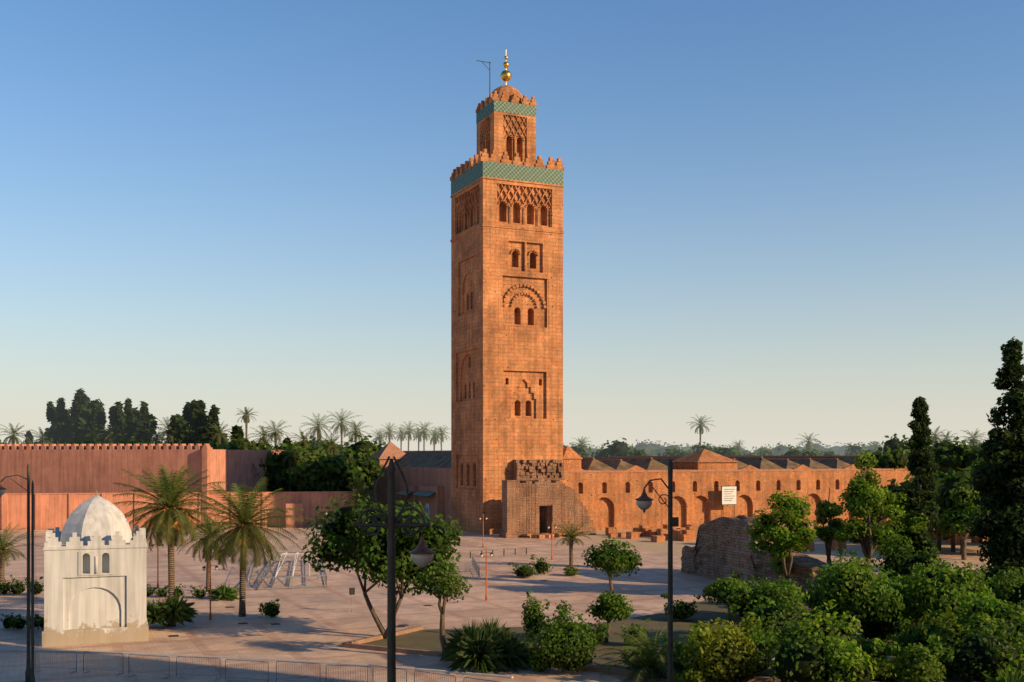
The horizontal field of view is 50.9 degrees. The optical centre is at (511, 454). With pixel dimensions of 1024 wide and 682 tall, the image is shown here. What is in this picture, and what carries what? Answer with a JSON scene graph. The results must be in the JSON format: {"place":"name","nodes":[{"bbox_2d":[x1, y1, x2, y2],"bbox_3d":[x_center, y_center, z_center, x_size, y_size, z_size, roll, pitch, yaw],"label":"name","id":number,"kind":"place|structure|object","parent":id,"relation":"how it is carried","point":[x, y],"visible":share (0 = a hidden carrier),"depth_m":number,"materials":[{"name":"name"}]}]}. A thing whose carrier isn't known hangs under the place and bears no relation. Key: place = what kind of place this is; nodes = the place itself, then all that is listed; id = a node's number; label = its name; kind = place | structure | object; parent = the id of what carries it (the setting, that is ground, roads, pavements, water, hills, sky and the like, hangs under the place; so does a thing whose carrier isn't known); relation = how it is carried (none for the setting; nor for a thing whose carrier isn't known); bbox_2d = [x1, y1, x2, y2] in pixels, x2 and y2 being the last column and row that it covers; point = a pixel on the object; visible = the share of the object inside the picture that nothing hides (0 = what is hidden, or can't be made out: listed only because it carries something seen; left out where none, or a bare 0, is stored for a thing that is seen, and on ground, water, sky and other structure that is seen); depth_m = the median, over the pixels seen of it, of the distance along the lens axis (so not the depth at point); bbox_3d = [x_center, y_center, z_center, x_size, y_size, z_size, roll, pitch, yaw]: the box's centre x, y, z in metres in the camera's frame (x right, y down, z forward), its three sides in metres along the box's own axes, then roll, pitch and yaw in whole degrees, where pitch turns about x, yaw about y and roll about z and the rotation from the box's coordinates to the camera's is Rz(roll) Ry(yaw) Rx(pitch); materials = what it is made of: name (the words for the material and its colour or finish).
{"place":"outdoors","nodes":[
{"label":"outdoors","id":0,"kind":"place"},
{"bbox_2d":[0,523,990,681],"bbox_3d":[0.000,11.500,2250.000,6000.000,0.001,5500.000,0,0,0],"label":"ground","id":1,"kind":"structure","parent":0,"point":[322,623],"depth_m":79.68,"materials":[{"name":"beige stone"}]},
{"bbox_2d":[0,464,34,681],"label":"lamp","id":2,"kind":"object","parent":1,"relation":"on","point":[29,675],"visible":1,"depth_m":54.19,"materials":[{"name":"metal"}]},
{"bbox_2d":[0,523,43,581],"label":"palm","id":3,"kind":"object","parent":1,"relation":"on","point":[4,552],"visible":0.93,"depth_m":96.88,"materials":[{"name":"green plant"}]},
{"bbox_2d":[42,495,148,646],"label":"domed tomb","id":4,"kind":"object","parent":1,"relation":"on","point":[90,609],"visible":1,"depth_m":65.77,"materials":[{"name":"white paint"}]},
{"bbox_2d":[78,491,113,575],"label":"koubba trim","id":5,"kind":"structure","parent":4,"relation":"attached to","point":[95,562],"depth_m":65.33,"materials":[{"name":"paint"}]},
{"bbox_2d":[0,444,283,527],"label":"rampart wall","id":6,"kind":"structure","parent":1,"relation":"on","point":[74,468],"depth_m":171.88,"materials":[{"name":"paint"}]},
{"bbox_2d":[24,388,292,449],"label":"trees","id":7,"kind":"object","parent":1,"relation":"on","point":[87,415],"visible":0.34,"depth_m":224.90,"materials":[{"name":"green plant"}]},
{"bbox_2d":[113,464,234,626],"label":"palm","id":8,"kind":"object","parent":1,"relation":"on","point":[170,518],"visible":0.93,"depth_m":71.32,"materials":[{"name":"green plant"}]},
{"bbox_2d":[0,490,358,529],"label":"pink wall","id":9,"kind":"structure","parent":1,"relation":"on","point":[52,510],"depth_m":165.87,"materials":[{"name":"pink paint"}]},
{"bbox_2d":[0,433,385,491],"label":"trees","id":10,"kind":"object","parent":1,"relation":"on","point":[318,469],"visible":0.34,"depth_m":189.13,"materials":[{"name":"green plant"}]},
{"bbox_2d":[177,512,235,591],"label":"palm","id":11,"kind":"object","parent":1,"relation":"on","point":[206,544],"visible":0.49,"depth_m":89.82,"materials":[{"name":"green plant"}]},
{"bbox_2d":[184,477,313,616],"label":"palm","id":12,"kind":"object","parent":1,"relation":"on","point":[246,530],"visible":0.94,"depth_m":75.36,"materials":[{"name":"green plant"}]},
{"bbox_2d":[0,648,512,678],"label":"plaza kerb","id":13,"kind":"structure","parent":1,"relation":"on","point":[332,663],"depth_m":59.75,"materials":[{"name":"beige stone"}]},
{"bbox_2d":[35,525,499,681],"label":"barriers","id":14,"kind":"object","parent":1,"relation":"on","point":[476,567],"visible":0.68,"depth_m":55.21,"materials":[{"name":"metal"}]},
{"bbox_2d":[0,554,580,629],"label":"shrubs","id":15,"kind":"object","parent":1,"relation":"on","point":[170,610],"visible":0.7,"depth_m":75.72,"materials":[{"name":"green plant"}]},
{"bbox_2d":[257,547,326,589],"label":"metal barriers","id":16,"kind":"object","parent":1,"relation":"on","point":[324,575],"visible":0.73,"depth_m":97.05,"materials":[{"name":"metal"}]},
{"bbox_2d":[151,509,555,619],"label":"lamp posts","id":17,"kind":"object","parent":1,"relation":"on","point":[216,569],"visible":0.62,"depth_m":84.75,"materials":[{"name":"metal"}]},
{"bbox_2d":[342,481,377,507],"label":"foliage","id":18,"kind":"object","parent":1,"relation":"on","point":[360,492],"visible":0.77,"depth_m":169.40,"materials":[{"name":"green plant"}]},
{"bbox_2d":[151,548,628,636],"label":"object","id":19,"kind":"object","parent":1,"relation":"on","point":[189,625],"visible":0.73,"depth_m":75.18,"materials":[{"name":"metal"}]},
{"bbox_2d":[361,441,450,526],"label":"building","id":20,"kind":"structure","parent":1,"relation":"on","point":[436,480],"depth_m":180.66,"materials":[{"name":"paint"}]},
{"bbox_2d":[394,445,930,470],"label":"tiled roofs","id":21,"kind":"structure","parent":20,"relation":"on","point":[702,459],"depth_m":177.82,"materials":[{"name":"tile"}]},
{"bbox_2d":[395,490,435,522],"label":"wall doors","id":22,"kind":"structure","parent":1,"relation":"on","point":[419,493],"depth_m":174.38,"materials":[{"name":"paint"}]},
{"bbox_2d":[349,542,606,611],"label":"plaza signs","id":23,"kind":"object","parent":1,"relation":"on","point":[351,591],"visible":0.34,"depth_m":78.47,"materials":[{"name":"metal"}]},
{"bbox_2d":[0,407,987,491],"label":"palms","id":24,"kind":"object","parent":1,"relation":"on","point":[437,435],"visible":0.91,"depth_m":233.03,"materials":[{"name":"green plant"}]},
{"bbox_2d":[451,178,562,534],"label":"minaret","id":25,"kind":"object","parent":1,"relation":"on","point":[506,393],"visible":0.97,"depth_m":157.32,"materials":[{"name":"stone"}]},
{"bbox_2d":[477,111,535,166],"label":"lantern tower","id":26,"kind":"structure","parent":25,"relation":"on","point":[499,142],"depth_m":159.99,"materials":[{"name":"orange stone"}]},
{"bbox_2d":[476,56,522,103],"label":"dome with finial","id":27,"kind":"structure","parent":26,"relation":"on","point":[506,76],"depth_m":160.64,"materials":[{"name":"orange stone"}]},
{"bbox_2d":[450,91,563,327],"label":"decorative stonework","id":28,"kind":"object","parent":25,"relation":"attached to","point":[467,197],"visible":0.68,"depth_m":157.96,"materials":[{"name":"orange stone"}]},
{"bbox_2d":[451,100,562,194],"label":"minaret tiles","id":29,"kind":"object","parent":25,"relation":"attached to","point":[509,171],"visible":0.7,"depth_m":158.06,"materials":[{"name":"green tile"}]},
{"bbox_2d":[512,460,564,480],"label":"tower rubble","id":30,"kind":"object","parent":25,"relation":"on","point":[527,470],"visible":1,"depth_m":156.16,"materials":[{"name":"brown stone"}]},
{"bbox_2d":[499,480,595,537],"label":"ruin fragment","id":31,"kind":"object","parent":1,"relation":"on","point":[559,502],"visible":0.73,"depth_m":150.33,"materials":[{"name":"brown stone"}]},
{"bbox_2d":[522,533,574,538],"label":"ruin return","id":32,"kind":"object","parent":1,"relation":"on","point":[545,535],"visible":0.8,"depth_m":147.79,"materials":[{"name":"brick"}]},
{"bbox_2d":[550,521,591,565],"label":"palm tree","id":33,"kind":"object","parent":1,"relation":"on","point":[570,537],"visible":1,"depth_m":109.55,"materials":[{"name":"green plant"}]},
{"bbox_2d":[585,591,634,642],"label":"tree","id":34,"kind":"object","parent":1,"relation":"on","point":[611,607],"visible":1,"depth_m":65.14,"materials":[{"name":"green plant"}]},
{"bbox_2d":[581,537,641,593],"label":"tree","id":35,"kind":"object","parent":1,"relation":"on","point":[612,559],"visible":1,"depth_m":88.15,"materials":[{"name":"green plant"}]},
{"bbox_2d":[362,573,982,681],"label":"garden bed","id":36,"kind":"object","parent":1,"relation":"on","point":[427,639],"visible":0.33,"depth_m":68.99,"materials":[{"name":"soil"}]},
{"bbox_2d":[301,493,464,638],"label":"tree","id":37,"kind":"object","parent":36,"relation":"in","point":[359,548],"visible":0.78,"depth_m":65.71,"materials":[{"name":"green plant"}]},
{"bbox_2d":[407,560,471,659],"bbox_3d":[-4.038,8.758,60.298,3.786,5.694,4.218,0,0,0],"label":"thin tree","id":38,"kind":"object","parent":36,"relation":"in","point":[445,588],"visible":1,"depth_m":59.86,"materials":[{"name":"green plant"}]},
{"bbox_2d":[341,626,873,681],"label":"planter edge","id":39,"kind":"object","parent":36,"relation":"on","point":[357,644],"visible":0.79,"depth_m":61.91,"materials":[{"name":"beige stone"}]},
{"bbox_2d":[596,626,698,681],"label":"palm bush","id":40,"kind":"object","parent":36,"relation":"in","point":[653,658],"visible":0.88,"depth_m":54.96,"materials":[{"name":"green plant"}]},
{"bbox_2d":[702,576,754,621],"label":"tree","id":41,"kind":"object","parent":36,"relation":"on","point":[727,593],"visible":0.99,"depth_m":73.03,"materials":[{"name":"green plant"}]},
{"bbox_2d":[802,556,907,640],"bbox_3d":[20.114,8.770,63.438,6.043,5.701,6.962,0,0,0],"label":"bush","id":42,"kind":"object","parent":36,"relation":"on","point":[850,586],"visible":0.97,"depth_m":61.70,"materials":[{"name":"green plant"}]},
{"bbox_2d":[956,592,1023,641],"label":"bush","id":43,"kind":"object","parent":36,"relation":"on","point":[995,609],"visible":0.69,"depth_m":55.42,"materials":[{"name":"green plant"}]},
{"bbox_2d":[438,521,1023,681],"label":"garden shrubs","id":44,"kind":"object","parent":1,"relation":"on","point":[930,650],"visible":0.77,"depth_m":54.77,"materials":[{"name":"green plant"}]},
{"bbox_2d":[563,470,960,529],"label":"wall","id":45,"kind":"structure","parent":1,"relation":"on","point":[607,499],"depth_m":169.78,"materials":[{"name":"brick"}]},
{"bbox_2d":[564,468,942,472],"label":"wall cap","id":46,"kind":"object","parent":45,"relation":"on","point":[727,470],"visible":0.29,"depth_m":170.95,"materials":[{"name":"paint"}]},
{"bbox_2d":[681,515,842,598],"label":"ruin wall","id":47,"kind":"structure","parent":1,"relation":"on","point":[720,549],"depth_m":95.65,"materials":[{"name":"stone"}]},
{"bbox_2d":[721,486,736,516],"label":"board","id":48,"kind":"object","parent":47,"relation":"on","point":[728,495],"visible":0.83,"depth_m":169.81,"materials":[{"name":"white paint"}]},
{"bbox_2d":[539,522,988,558],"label":"esplanade","id":49,"kind":"structure","parent":1,"relation":"on","point":[647,544],"depth_m":135.49,"materials":[{"name":"beige stone"}]},
{"bbox_2d":[605,518,987,551],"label":"pillar stubs","id":50,"kind":"object","parent":49,"relation":"on","point":[688,532],"visible":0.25,"depth_m":145.86,"materials":[{"name":"stone"}]},
{"bbox_2d":[756,578,801,621],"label":"tree","id":51,"kind":"object","parent":1,"relation":"on","point":[773,590],"visible":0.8,"depth_m":71.54,"materials":[{"name":"green plant"}]},
{"bbox_2d":[746,490,817,584],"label":"tree","id":52,"kind":"object","parent":1,"relation":"on","point":[790,513],"visible":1,"depth_m":84.36,"materials":[{"name":"green plant"}]},
{"bbox_2d":[563,433,1003,554],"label":"trees","id":53,"kind":"object","parent":1,"relation":"on","point":[952,460],"visible":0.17,"depth_m":206.31,"materials":[{"name":"green plant"}]},
{"bbox_2d":[776,621,809,640],"bbox_3d":[14.916,10.057,55.667,2.406,3.108,2.718,0,0,35],"label":"bush","id":54,"kind":"object","parent":1,"relation":"on","point":[789,632],"visible":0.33,"depth_m":55.04,"materials":[{"name":"green plant"}]},
{"bbox_2d":[813,487,846,562],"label":"tree","id":55,"kind":"object","parent":1,"relation":"on","point":[823,513],"visible":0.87,"depth_m":99.21,"materials":[{"name":"green plant"}]},
{"bbox_2d":[834,452,905,568],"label":"tree","id":56,"kind":"object","parent":1,"relation":"on","point":[865,504],"visible":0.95,"depth_m":94.96,"materials":[{"name":"green plant"}]},
{"bbox_2d":[878,492,929,554],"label":"tree","id":57,"kind":"object","parent":1,"relation":"on","point":[913,527],"visible":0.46,"depth_m":95.64,"materials":[{"name":"green plant"}]},
{"bbox_2d":[899,396,940,564],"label":"conifer","id":58,"kind":"object","parent":1,"relation":"on","point":[920,459],"visible":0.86,"depth_m":96.11,"materials":[{"name":"green plant"}]},
{"bbox_2d":[886,557,994,625],"bbox_3d":[24.794,8.890,63.125,5.366,5.522,6.781,0,0,-23],"label":"bush","id":59,"kind":"object","parent":1,"relation":"on","point":[943,588],"visible":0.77,"depth_m":61.93,"materials":[{"name":"green plant"}]},
{"bbox_2d":[936,485,985,559],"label":"garden tree","id":60,"kind":"object","parent":1,"relation":"on","point":[951,520],"visible":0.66,"depth_m":117.15,"materials":[{"name":"green plant"}]},
{"bbox_2d":[967,458,983,471],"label":"garden tree","id":61,"kind":"object","parent":1,"relation":"on","point":[982,459],"depth_m":177.35,"materials":[{"name":"green plant"}]},
{"bbox_2d":[963,336,1023,586],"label":"conifer","id":62,"kind":"object","parent":1,"relation":"on","point":[1000,469],"visible":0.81,"depth_m":79.91,"materials":[{"name":"green plant"}]},
{"bbox_2d":[0,0,1023,451],"label":"sky","id":63,"kind":"structure","parent":0,"point":[783,220],"materials":[{"name":"blue"}]},
{"bbox_2d":[771,656,899,660],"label":"garden path","id":64,"kind":"structure","parent":0,"point":[888,657],"depth_m":60.53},
{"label":"road","id":65,"kind":"structure","parent":0,"visible":0},
{"bbox_2d":[353,456,434,681],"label":"lamp","id":66,"kind":"object","parent":65,"relation":"on","point":[422,555],"visible":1,"depth_m":24.94,"materials":[{"name":"metal"}]},
{"bbox_2d":[635,459,678,681],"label":"lamp","id":67,"kind":"object","parent":65,"relation":"on","point":[644,502],"visible":1,"depth_m":34.93,"materials":[{"name":"metal"}]}
]}

